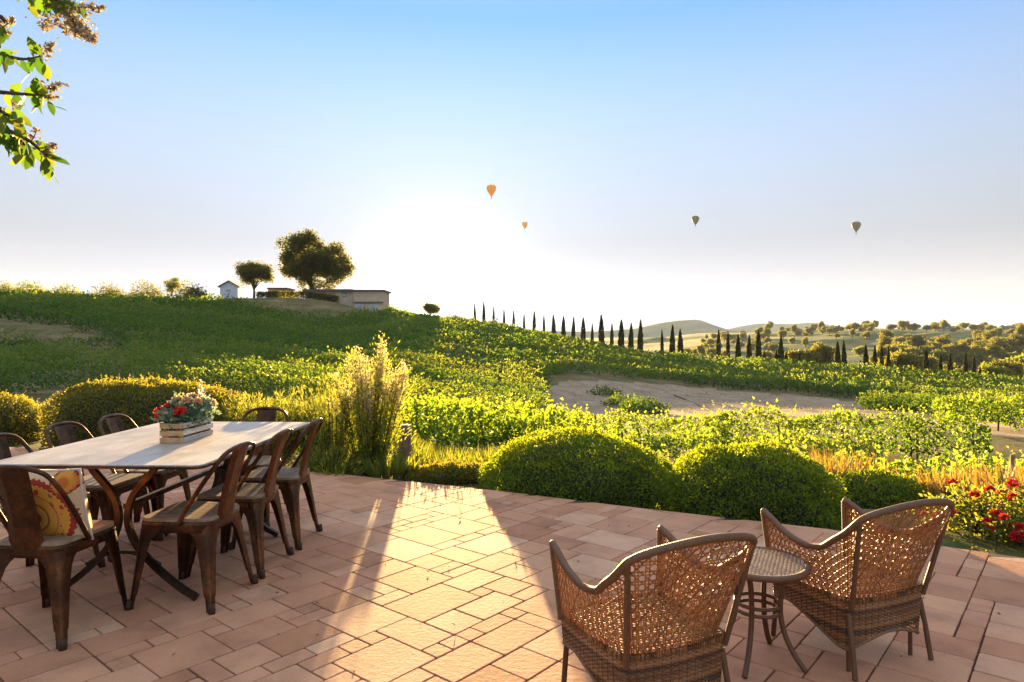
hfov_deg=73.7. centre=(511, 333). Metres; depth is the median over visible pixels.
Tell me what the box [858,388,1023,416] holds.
vine row
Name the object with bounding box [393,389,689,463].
vine row
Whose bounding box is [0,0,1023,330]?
sky
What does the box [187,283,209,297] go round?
skyline bush
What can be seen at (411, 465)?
strappy plant
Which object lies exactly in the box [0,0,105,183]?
flowering tree
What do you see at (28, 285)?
skyline bush
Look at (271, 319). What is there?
vine row
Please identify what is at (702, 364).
vine row
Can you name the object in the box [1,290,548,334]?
vine row
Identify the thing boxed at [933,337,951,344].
round tree
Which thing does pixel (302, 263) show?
broad tree
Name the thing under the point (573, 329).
cypress tree
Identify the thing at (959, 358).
round tree
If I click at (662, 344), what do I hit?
cypress tree
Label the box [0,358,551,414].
vine row
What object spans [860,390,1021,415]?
vine row
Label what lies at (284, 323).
vine row
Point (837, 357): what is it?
cypress tree
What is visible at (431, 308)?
round tree
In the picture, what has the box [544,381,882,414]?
sand weeds
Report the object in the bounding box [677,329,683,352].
cypress tree
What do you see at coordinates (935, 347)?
golden tree
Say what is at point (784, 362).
vine row
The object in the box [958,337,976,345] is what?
spreading tree
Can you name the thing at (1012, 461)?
wooden stake
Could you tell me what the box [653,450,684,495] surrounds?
spreading bush
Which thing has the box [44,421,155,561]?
metal chair
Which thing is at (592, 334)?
cypress tree
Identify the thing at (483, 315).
cypress tree
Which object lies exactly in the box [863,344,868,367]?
cypress tree
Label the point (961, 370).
spreading tree
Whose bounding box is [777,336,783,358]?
cypress tree
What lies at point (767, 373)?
vine row
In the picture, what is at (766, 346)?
golden tree
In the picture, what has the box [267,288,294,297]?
outbuilding
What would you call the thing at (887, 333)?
tall tree
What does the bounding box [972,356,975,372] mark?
cypress tree
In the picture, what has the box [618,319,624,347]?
cypress tree
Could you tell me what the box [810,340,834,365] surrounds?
round tree
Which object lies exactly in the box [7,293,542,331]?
vine row
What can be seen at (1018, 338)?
tall tree
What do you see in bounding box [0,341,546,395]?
vine row
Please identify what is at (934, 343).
round tree
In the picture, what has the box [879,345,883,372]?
cypress tree
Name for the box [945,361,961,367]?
round tree
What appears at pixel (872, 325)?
golden tree
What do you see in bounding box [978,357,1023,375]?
spreading tree
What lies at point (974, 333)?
round tree
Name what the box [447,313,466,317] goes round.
bush
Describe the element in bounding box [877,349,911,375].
spreading tree
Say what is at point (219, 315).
vine row
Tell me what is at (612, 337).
cypress tree
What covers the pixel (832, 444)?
vine row
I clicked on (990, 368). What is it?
golden tree
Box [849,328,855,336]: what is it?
tall tree
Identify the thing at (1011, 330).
spreading tree
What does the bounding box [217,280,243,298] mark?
garden shed
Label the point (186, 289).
skyline bush
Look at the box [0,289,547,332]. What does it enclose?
vine row
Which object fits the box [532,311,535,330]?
cypress tree
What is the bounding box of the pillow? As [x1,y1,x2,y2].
[28,468,93,539]
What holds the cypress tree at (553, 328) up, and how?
on the ground at (664, 394)
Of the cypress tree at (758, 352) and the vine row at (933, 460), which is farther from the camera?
the cypress tree at (758, 352)
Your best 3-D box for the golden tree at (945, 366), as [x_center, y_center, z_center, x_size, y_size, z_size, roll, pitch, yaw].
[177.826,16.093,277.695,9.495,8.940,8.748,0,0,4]
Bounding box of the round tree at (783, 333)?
[778,330,786,336]
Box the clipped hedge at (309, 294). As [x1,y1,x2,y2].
[255,290,339,302]
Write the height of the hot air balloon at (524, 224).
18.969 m
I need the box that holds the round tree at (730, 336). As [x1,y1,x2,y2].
[722,334,733,339]
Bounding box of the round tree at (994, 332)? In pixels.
[988,329,997,337]
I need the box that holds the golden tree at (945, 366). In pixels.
[943,363,958,370]
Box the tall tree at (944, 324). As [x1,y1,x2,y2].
[940,319,948,331]
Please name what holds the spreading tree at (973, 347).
on the ground at (664, 394)
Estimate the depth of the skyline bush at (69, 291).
106.76 m
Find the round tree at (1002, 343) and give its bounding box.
[989,337,1008,350]
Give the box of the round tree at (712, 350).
[705,347,715,357]
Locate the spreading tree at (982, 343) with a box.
[971,339,988,346]
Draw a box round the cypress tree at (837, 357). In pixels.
[834,341,840,369]
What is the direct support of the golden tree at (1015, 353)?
on the ground at (664, 394)
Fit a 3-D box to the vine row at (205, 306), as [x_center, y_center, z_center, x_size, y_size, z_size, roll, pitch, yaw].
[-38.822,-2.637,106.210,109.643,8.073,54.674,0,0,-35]
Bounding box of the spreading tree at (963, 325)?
[958,322,969,329]
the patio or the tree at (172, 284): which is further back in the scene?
the tree at (172, 284)
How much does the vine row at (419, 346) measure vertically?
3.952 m
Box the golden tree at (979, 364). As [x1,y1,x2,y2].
[976,359,994,368]
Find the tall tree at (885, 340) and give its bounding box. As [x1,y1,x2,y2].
[876,335,891,346]
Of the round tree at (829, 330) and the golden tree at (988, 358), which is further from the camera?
the round tree at (829, 330)
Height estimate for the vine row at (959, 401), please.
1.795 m
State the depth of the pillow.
3.15 m
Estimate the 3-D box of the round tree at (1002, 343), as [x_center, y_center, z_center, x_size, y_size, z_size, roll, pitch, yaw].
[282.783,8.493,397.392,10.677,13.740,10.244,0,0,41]
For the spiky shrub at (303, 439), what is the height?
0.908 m
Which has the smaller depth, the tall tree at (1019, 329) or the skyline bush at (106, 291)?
the skyline bush at (106, 291)
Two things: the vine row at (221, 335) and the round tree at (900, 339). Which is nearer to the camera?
the vine row at (221, 335)
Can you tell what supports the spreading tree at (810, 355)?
on the ground at (664, 394)
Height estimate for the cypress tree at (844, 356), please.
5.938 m
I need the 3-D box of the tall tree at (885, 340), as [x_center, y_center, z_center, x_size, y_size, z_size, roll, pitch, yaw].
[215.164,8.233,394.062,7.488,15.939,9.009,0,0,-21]
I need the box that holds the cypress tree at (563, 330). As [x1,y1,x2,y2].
[561,316,565,335]
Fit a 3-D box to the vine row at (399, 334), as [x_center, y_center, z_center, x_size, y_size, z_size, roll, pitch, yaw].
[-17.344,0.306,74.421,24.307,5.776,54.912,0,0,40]
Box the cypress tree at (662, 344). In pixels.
[660,329,663,352]
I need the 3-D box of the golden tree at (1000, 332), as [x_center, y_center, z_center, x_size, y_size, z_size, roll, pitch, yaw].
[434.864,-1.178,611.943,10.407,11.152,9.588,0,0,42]
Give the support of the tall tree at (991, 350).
on the ground at (664, 394)
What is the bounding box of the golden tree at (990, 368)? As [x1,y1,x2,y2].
[978,361,1015,383]
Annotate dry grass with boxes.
[794,440,908,497]
[895,458,1023,508]
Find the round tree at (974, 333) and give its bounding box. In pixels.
[972,329,983,337]
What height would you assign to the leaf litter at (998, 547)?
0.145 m
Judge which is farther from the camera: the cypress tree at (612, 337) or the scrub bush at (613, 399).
the cypress tree at (612, 337)
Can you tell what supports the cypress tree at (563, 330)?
on the ground at (664, 394)
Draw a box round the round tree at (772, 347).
[767,344,778,352]
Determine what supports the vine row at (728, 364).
on the ground at (664, 394)
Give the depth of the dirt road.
652.47 m
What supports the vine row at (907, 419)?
on the ground at (664, 394)
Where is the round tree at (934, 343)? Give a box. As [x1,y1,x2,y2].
[926,341,943,346]
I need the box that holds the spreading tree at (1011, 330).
[1005,328,1014,334]
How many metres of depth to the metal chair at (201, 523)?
3.51 m
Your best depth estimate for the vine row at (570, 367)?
69.51 m
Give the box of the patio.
[0,447,1023,681]
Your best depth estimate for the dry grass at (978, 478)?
6.63 m
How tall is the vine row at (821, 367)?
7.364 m
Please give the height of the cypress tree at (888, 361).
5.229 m
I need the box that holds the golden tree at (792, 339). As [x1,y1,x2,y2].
[787,336,795,343]
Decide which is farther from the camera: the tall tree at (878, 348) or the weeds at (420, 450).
the tall tree at (878, 348)
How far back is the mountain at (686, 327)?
2850.05 m
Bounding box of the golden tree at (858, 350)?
[851,346,864,355]
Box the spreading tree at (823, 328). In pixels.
[820,326,833,333]
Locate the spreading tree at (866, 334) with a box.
[860,331,871,338]
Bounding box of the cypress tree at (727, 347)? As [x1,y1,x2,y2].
[725,331,729,361]
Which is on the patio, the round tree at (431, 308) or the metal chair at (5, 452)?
the metal chair at (5, 452)
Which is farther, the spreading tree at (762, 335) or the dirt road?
the spreading tree at (762, 335)
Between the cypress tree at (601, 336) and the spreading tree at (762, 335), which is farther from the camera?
the spreading tree at (762, 335)
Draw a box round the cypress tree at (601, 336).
[598,315,604,343]
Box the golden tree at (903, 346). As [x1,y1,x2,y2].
[894,342,912,348]
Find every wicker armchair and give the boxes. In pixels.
[549,525,757,681]
[760,497,954,680]
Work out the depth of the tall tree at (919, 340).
394.94 m
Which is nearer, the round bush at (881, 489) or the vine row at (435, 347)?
the round bush at (881, 489)
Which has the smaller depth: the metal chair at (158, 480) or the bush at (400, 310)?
the metal chair at (158, 480)
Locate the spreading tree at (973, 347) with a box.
[969,344,984,352]
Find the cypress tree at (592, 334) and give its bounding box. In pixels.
[590,323,593,340]
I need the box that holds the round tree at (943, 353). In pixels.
[928,349,954,362]
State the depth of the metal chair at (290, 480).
4.51 m
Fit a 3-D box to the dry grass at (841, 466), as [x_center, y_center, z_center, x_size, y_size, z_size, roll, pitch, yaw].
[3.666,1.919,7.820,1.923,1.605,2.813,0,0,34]
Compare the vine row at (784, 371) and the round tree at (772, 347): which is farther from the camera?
the round tree at (772, 347)
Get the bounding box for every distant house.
[937,327,952,331]
[1000,326,1017,332]
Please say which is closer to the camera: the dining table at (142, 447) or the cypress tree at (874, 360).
the dining table at (142, 447)
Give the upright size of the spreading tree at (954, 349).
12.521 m
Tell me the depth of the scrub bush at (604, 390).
49.80 m
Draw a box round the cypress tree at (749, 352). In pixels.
[746,334,751,365]
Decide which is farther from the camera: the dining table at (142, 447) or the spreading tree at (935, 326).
the spreading tree at (935, 326)
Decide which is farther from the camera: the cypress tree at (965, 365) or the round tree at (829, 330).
the round tree at (829, 330)
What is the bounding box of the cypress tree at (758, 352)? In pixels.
[754,330,761,358]
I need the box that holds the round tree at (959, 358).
[954,351,977,365]
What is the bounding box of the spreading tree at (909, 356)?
[896,351,943,375]
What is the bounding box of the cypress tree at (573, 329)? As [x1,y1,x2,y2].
[571,317,575,337]
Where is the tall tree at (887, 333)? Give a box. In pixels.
[876,328,895,342]
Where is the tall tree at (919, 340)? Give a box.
[911,333,928,347]
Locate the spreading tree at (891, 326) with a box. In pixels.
[886,324,897,329]
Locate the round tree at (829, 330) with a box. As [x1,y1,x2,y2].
[825,328,833,333]
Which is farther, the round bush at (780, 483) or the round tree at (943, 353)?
the round tree at (943, 353)
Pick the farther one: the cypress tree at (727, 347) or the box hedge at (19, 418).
the cypress tree at (727, 347)
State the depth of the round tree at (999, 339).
413.57 m
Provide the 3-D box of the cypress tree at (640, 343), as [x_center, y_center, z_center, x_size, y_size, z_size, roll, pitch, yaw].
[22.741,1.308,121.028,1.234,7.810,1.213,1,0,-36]
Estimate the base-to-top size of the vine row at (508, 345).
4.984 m
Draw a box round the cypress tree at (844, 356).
[841,340,847,366]
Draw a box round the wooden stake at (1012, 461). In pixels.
[1010,454,1014,471]
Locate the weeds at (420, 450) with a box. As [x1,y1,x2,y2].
[292,422,670,508]
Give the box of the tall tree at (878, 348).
[876,344,887,358]
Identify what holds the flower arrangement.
in the flower crate
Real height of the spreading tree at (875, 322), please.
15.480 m
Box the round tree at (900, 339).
[892,336,905,344]
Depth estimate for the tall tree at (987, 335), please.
497.11 m
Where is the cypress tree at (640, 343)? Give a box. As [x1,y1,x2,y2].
[637,319,643,350]
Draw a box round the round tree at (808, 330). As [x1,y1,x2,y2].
[804,327,811,336]
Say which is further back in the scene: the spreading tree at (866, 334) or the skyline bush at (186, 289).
the spreading tree at (866, 334)
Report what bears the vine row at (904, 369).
on the ground at (664, 394)
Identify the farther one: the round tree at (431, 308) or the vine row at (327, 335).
the round tree at (431, 308)
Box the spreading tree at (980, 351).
[972,346,986,355]
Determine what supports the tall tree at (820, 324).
on the ground at (664, 394)
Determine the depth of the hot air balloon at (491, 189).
1094.88 m
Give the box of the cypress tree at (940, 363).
[938,354,942,374]
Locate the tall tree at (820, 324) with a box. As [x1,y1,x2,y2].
[818,320,824,333]
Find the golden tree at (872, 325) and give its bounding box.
[863,322,875,330]
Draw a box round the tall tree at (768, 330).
[762,327,770,334]
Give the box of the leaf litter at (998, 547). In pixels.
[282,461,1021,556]
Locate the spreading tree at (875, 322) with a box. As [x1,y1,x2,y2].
[869,319,879,327]
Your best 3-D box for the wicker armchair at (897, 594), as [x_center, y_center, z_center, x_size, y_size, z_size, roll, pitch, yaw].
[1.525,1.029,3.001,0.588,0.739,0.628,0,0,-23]
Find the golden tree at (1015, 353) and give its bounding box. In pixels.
[1007,351,1018,355]
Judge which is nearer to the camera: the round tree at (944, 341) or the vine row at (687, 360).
the vine row at (687, 360)
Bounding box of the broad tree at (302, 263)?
[273,227,356,290]
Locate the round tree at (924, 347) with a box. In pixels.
[920,345,931,355]
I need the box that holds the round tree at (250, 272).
[233,260,276,297]
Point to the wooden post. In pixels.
(406, 442)
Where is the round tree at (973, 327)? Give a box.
[968,324,977,329]
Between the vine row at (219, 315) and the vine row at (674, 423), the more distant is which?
the vine row at (219, 315)
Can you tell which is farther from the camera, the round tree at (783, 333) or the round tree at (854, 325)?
the round tree at (854, 325)
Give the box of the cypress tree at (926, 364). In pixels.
[922,349,928,374]
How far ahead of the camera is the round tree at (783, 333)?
778.91 m
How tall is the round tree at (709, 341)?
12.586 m
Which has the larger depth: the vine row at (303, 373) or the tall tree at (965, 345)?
the tall tree at (965, 345)
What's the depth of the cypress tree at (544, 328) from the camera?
163.41 m
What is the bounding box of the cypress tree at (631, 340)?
[628,323,634,348]
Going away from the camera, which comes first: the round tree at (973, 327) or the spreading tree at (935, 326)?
the round tree at (973, 327)
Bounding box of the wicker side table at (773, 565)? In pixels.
[707,545,811,678]
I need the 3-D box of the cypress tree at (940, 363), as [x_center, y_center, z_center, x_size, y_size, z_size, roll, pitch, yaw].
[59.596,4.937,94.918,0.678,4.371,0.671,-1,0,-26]
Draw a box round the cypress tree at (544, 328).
[542,316,545,330]
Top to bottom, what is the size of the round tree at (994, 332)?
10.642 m
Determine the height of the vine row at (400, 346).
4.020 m
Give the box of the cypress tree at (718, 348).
[716,329,720,358]
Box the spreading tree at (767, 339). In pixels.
[764,336,771,342]
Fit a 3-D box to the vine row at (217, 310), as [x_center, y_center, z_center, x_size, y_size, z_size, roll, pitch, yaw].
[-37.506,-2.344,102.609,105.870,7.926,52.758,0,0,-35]
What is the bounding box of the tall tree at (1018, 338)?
[1007,333,1022,346]
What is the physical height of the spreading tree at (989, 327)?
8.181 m
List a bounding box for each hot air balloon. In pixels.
[487,184,495,198]
[522,222,527,229]
[692,216,698,225]
[851,221,860,234]
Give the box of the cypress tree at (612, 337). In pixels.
[610,323,613,344]
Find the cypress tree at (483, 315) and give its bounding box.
[482,301,485,321]
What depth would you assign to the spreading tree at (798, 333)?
824.77 m
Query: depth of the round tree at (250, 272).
120.55 m
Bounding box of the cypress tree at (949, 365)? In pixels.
[947,353,952,372]
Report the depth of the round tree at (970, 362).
315.94 m
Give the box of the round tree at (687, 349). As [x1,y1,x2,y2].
[683,347,692,355]
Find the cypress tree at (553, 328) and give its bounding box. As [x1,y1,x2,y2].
[551,315,555,333]
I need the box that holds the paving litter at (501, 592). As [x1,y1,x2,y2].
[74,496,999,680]
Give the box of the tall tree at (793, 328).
[790,324,797,336]
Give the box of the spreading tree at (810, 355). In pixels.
[784,348,823,365]
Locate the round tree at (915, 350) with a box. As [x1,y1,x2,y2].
[902,346,922,356]
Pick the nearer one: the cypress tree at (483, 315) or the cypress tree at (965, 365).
the cypress tree at (965, 365)
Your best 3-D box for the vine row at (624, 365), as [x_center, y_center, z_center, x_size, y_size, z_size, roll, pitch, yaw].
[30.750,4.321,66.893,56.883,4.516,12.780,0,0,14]
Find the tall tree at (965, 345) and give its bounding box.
[956,340,971,351]
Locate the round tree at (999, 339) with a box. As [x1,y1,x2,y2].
[987,336,1009,347]
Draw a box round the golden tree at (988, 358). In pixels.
[983,355,997,361]
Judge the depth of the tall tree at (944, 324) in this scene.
784.12 m
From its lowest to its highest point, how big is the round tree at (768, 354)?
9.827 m
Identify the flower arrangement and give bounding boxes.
[151,379,221,431]
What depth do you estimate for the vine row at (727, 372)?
76.63 m
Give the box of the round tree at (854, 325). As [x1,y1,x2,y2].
[848,322,860,329]
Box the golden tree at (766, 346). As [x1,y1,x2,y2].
[763,341,771,351]
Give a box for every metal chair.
[0,433,105,577]
[0,465,130,650]
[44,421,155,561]
[98,414,190,540]
[124,441,257,614]
[187,428,293,578]
[219,407,287,525]
[228,418,322,549]
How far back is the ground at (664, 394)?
54.01 m
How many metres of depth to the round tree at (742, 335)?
905.34 m
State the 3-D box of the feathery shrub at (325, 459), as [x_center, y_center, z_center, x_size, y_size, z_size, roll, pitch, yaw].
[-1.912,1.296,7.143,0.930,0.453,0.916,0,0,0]
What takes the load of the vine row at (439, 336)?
on the ground at (664, 394)
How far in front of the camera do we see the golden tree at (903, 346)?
386.78 m
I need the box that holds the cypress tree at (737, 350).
[735,334,740,358]
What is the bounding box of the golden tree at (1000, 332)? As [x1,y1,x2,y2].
[992,327,1003,336]
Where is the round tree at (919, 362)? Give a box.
[910,355,938,372]
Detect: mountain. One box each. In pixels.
[538,320,739,337]
[728,323,1023,332]
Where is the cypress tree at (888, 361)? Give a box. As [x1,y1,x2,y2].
[886,346,890,372]
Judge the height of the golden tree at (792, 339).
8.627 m
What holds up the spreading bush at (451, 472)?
on the ground at (664, 394)
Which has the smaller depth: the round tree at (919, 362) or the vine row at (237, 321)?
the vine row at (237, 321)
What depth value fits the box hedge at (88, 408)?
8.47 m
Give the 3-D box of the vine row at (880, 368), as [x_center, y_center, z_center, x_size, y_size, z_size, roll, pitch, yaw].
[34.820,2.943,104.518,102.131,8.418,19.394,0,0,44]
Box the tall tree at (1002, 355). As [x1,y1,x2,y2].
[997,352,1010,359]
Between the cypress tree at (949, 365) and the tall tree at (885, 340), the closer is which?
the cypress tree at (949, 365)
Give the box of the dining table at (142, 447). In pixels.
[0,422,308,600]
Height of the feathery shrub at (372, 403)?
1.539 m
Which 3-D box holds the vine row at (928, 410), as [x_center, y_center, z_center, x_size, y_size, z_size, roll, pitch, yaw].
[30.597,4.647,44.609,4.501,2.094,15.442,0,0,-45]
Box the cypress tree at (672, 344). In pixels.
[669,325,675,355]
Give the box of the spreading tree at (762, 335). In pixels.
[760,332,769,339]
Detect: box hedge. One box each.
[0,389,51,445]
[36,372,250,449]
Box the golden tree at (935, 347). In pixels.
[931,344,941,349]
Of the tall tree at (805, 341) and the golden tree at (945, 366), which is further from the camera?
the tall tree at (805, 341)
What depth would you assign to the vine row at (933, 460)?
13.64 m
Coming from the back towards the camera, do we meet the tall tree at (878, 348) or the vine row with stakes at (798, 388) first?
the tall tree at (878, 348)
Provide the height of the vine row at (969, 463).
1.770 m
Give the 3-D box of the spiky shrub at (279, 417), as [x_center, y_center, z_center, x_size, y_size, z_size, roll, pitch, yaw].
[-2.755,1.055,8.045,0.938,0.897,0.863,0,0,31]
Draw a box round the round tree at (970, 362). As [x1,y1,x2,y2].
[962,357,981,369]
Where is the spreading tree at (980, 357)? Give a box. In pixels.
[976,355,985,361]
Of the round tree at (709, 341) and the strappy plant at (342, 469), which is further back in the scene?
the round tree at (709, 341)
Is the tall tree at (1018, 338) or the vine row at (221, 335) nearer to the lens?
the vine row at (221, 335)
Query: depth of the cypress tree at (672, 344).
117.10 m
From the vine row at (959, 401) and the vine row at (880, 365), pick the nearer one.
the vine row at (959, 401)
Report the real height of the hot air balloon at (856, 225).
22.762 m
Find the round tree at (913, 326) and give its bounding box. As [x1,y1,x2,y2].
[909,323,920,331]
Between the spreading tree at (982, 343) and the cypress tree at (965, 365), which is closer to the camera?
the cypress tree at (965, 365)
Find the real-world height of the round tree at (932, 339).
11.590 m
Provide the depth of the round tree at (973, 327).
780.55 m
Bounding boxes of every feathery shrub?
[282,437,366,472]
[296,371,362,459]
[319,331,425,475]
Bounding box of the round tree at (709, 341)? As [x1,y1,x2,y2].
[705,338,714,344]
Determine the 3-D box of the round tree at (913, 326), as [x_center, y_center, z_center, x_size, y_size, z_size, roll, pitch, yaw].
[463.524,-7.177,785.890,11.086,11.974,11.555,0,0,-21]
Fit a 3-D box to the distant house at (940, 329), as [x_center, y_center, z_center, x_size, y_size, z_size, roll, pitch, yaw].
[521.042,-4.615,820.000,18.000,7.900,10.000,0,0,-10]
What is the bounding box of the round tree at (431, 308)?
[422,302,441,314]
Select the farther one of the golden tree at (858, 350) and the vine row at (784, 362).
the golden tree at (858, 350)
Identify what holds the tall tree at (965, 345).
on the ground at (664, 394)
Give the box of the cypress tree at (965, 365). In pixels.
[963,352,968,374]
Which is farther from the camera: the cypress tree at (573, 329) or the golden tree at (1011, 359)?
the golden tree at (1011, 359)
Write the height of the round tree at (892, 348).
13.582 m
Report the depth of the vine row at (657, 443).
17.42 m
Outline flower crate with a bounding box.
[160,417,212,442]
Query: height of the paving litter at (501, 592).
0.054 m
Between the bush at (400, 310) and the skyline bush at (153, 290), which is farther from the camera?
the bush at (400, 310)
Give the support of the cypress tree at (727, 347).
on the ground at (664, 394)
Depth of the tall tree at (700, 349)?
526.96 m
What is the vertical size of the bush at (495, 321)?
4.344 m
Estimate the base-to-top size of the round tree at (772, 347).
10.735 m
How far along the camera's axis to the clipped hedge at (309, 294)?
118.71 m
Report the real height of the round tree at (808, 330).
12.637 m
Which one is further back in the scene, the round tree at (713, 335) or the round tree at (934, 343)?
the round tree at (713, 335)
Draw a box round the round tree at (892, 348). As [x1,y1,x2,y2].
[885,344,902,352]
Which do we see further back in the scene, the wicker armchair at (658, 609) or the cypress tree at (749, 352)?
the cypress tree at (749, 352)
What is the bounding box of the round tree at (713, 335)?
[711,333,716,338]
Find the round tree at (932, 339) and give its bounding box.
[929,335,938,341]
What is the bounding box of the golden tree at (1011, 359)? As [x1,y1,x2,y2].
[995,353,1023,381]
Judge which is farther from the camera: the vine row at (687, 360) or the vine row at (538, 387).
the vine row at (687, 360)
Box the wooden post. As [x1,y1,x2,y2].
[399,424,410,461]
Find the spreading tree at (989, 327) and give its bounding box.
[985,325,993,329]
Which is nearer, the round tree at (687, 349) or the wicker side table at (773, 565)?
the wicker side table at (773, 565)
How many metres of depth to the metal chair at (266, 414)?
5.30 m
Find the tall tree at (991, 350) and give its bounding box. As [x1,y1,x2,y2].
[983,343,1002,357]
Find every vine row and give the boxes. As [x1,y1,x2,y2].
[0,287,547,333]
[0,288,549,333]
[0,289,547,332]
[0,290,544,335]
[0,291,550,336]
[0,293,552,341]
[0,297,548,343]
[0,299,552,349]
[0,300,551,348]
[0,303,551,353]
[0,326,550,361]
[0,329,552,362]
[0,332,552,371]
[0,335,551,383]
[0,337,552,376]
[0,340,533,386]
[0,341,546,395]
[0,346,549,410]
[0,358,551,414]
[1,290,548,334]
[1,291,548,339]
[1,294,551,339]
[3,345,552,403]
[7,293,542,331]
[18,291,532,330]
[20,308,551,354]
[69,315,550,356]
[97,321,550,360]
[127,341,544,384]
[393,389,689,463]
[399,392,719,468]
[409,391,730,451]
[530,350,1021,395]
[530,356,1019,396]
[532,333,1023,388]
[532,339,1020,391]
[533,333,1022,388]
[533,341,1023,393]
[533,354,1023,395]
[534,336,1023,391]
[535,328,1022,381]
[535,329,1023,383]
[535,330,1021,385]
[535,343,1022,396]
[537,347,1023,402]
[539,331,1023,385]
[692,421,884,466]
[705,393,992,463]
[759,433,1023,481]
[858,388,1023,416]
[860,390,1021,414]
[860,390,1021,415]
[862,437,1023,485]
[930,388,1023,430]
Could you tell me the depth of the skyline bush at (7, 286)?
107.68 m
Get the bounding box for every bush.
[0,280,16,290]
[11,279,48,291]
[51,282,81,292]
[89,281,125,297]
[127,280,166,299]
[172,279,204,299]
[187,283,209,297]
[386,304,401,311]
[403,451,499,484]
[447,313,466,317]
[475,419,670,508]
[489,318,503,324]
[586,383,624,396]
[600,392,639,407]
[615,393,671,414]
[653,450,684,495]
[655,428,852,530]
[836,461,932,508]
[906,472,1023,546]
[931,478,1023,542]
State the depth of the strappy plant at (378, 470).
6.93 m
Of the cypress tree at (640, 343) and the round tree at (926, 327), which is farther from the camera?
the round tree at (926, 327)
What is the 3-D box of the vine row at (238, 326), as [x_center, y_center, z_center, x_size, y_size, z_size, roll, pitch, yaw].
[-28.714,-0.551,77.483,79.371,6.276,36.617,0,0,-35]
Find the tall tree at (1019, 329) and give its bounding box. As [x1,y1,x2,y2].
[1014,323,1023,335]
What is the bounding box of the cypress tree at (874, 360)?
[872,346,877,370]
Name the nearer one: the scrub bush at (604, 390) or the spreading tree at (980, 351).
the scrub bush at (604, 390)
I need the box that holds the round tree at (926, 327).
[922,324,931,331]
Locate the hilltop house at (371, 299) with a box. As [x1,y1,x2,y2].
[302,289,390,311]
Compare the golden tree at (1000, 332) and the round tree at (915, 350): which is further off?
the golden tree at (1000, 332)
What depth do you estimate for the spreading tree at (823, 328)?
821.07 m
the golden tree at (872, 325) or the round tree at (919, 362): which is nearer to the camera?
the round tree at (919, 362)
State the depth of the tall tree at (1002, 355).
344.33 m
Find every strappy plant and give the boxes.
[311,456,365,475]
[358,449,410,478]
[379,454,420,477]
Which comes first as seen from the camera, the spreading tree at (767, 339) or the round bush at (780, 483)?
the round bush at (780, 483)
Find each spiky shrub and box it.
[214,390,286,454]
[233,387,315,461]
[281,385,339,456]
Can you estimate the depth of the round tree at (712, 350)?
492.82 m
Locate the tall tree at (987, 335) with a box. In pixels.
[979,332,994,342]
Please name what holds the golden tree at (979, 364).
on the ground at (664, 394)
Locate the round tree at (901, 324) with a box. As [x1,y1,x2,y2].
[897,320,908,331]
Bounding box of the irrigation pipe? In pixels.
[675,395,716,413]
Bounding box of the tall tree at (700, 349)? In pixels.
[696,344,705,354]
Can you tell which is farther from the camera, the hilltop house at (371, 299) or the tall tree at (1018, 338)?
the tall tree at (1018, 338)
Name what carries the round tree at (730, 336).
on the ground at (664, 394)
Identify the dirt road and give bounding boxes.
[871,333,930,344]
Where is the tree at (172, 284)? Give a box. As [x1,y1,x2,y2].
[162,277,181,296]
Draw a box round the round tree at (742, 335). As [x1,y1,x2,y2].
[739,332,747,339]
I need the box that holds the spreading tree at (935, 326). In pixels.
[929,323,938,331]
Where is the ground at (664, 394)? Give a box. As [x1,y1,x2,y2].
[0,298,1023,557]
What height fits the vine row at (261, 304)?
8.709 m
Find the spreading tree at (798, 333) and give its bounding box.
[794,330,802,336]
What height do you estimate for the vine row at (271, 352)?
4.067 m
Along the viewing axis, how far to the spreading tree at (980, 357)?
369.12 m
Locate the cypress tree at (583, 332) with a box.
[580,318,585,339]
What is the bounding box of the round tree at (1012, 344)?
[998,336,1018,351]
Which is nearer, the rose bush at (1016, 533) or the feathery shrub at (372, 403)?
the rose bush at (1016, 533)
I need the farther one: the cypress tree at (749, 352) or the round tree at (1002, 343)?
the round tree at (1002, 343)
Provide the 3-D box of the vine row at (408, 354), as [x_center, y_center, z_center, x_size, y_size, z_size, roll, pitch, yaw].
[-15.780,2.185,42.007,42.150,3.691,13.937,0,0,-34]
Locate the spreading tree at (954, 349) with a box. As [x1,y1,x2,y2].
[940,343,966,361]
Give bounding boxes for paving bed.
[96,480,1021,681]
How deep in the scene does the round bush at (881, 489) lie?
6.69 m
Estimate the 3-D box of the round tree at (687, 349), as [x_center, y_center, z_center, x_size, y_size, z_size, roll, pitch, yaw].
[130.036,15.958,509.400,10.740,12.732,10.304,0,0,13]
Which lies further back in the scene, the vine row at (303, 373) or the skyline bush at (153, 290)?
the skyline bush at (153, 290)
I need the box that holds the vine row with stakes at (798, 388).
[677,368,1022,397]
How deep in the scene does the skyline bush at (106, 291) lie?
106.83 m
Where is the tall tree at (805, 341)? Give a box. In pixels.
[801,336,808,349]
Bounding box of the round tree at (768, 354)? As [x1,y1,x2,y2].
[762,350,773,358]
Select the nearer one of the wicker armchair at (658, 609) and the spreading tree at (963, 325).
the wicker armchair at (658, 609)
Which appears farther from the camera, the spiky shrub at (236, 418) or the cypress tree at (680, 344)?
the cypress tree at (680, 344)
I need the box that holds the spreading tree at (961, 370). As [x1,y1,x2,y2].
[953,366,977,376]
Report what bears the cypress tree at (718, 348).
on the ground at (664, 394)
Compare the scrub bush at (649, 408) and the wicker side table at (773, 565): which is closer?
the wicker side table at (773, 565)

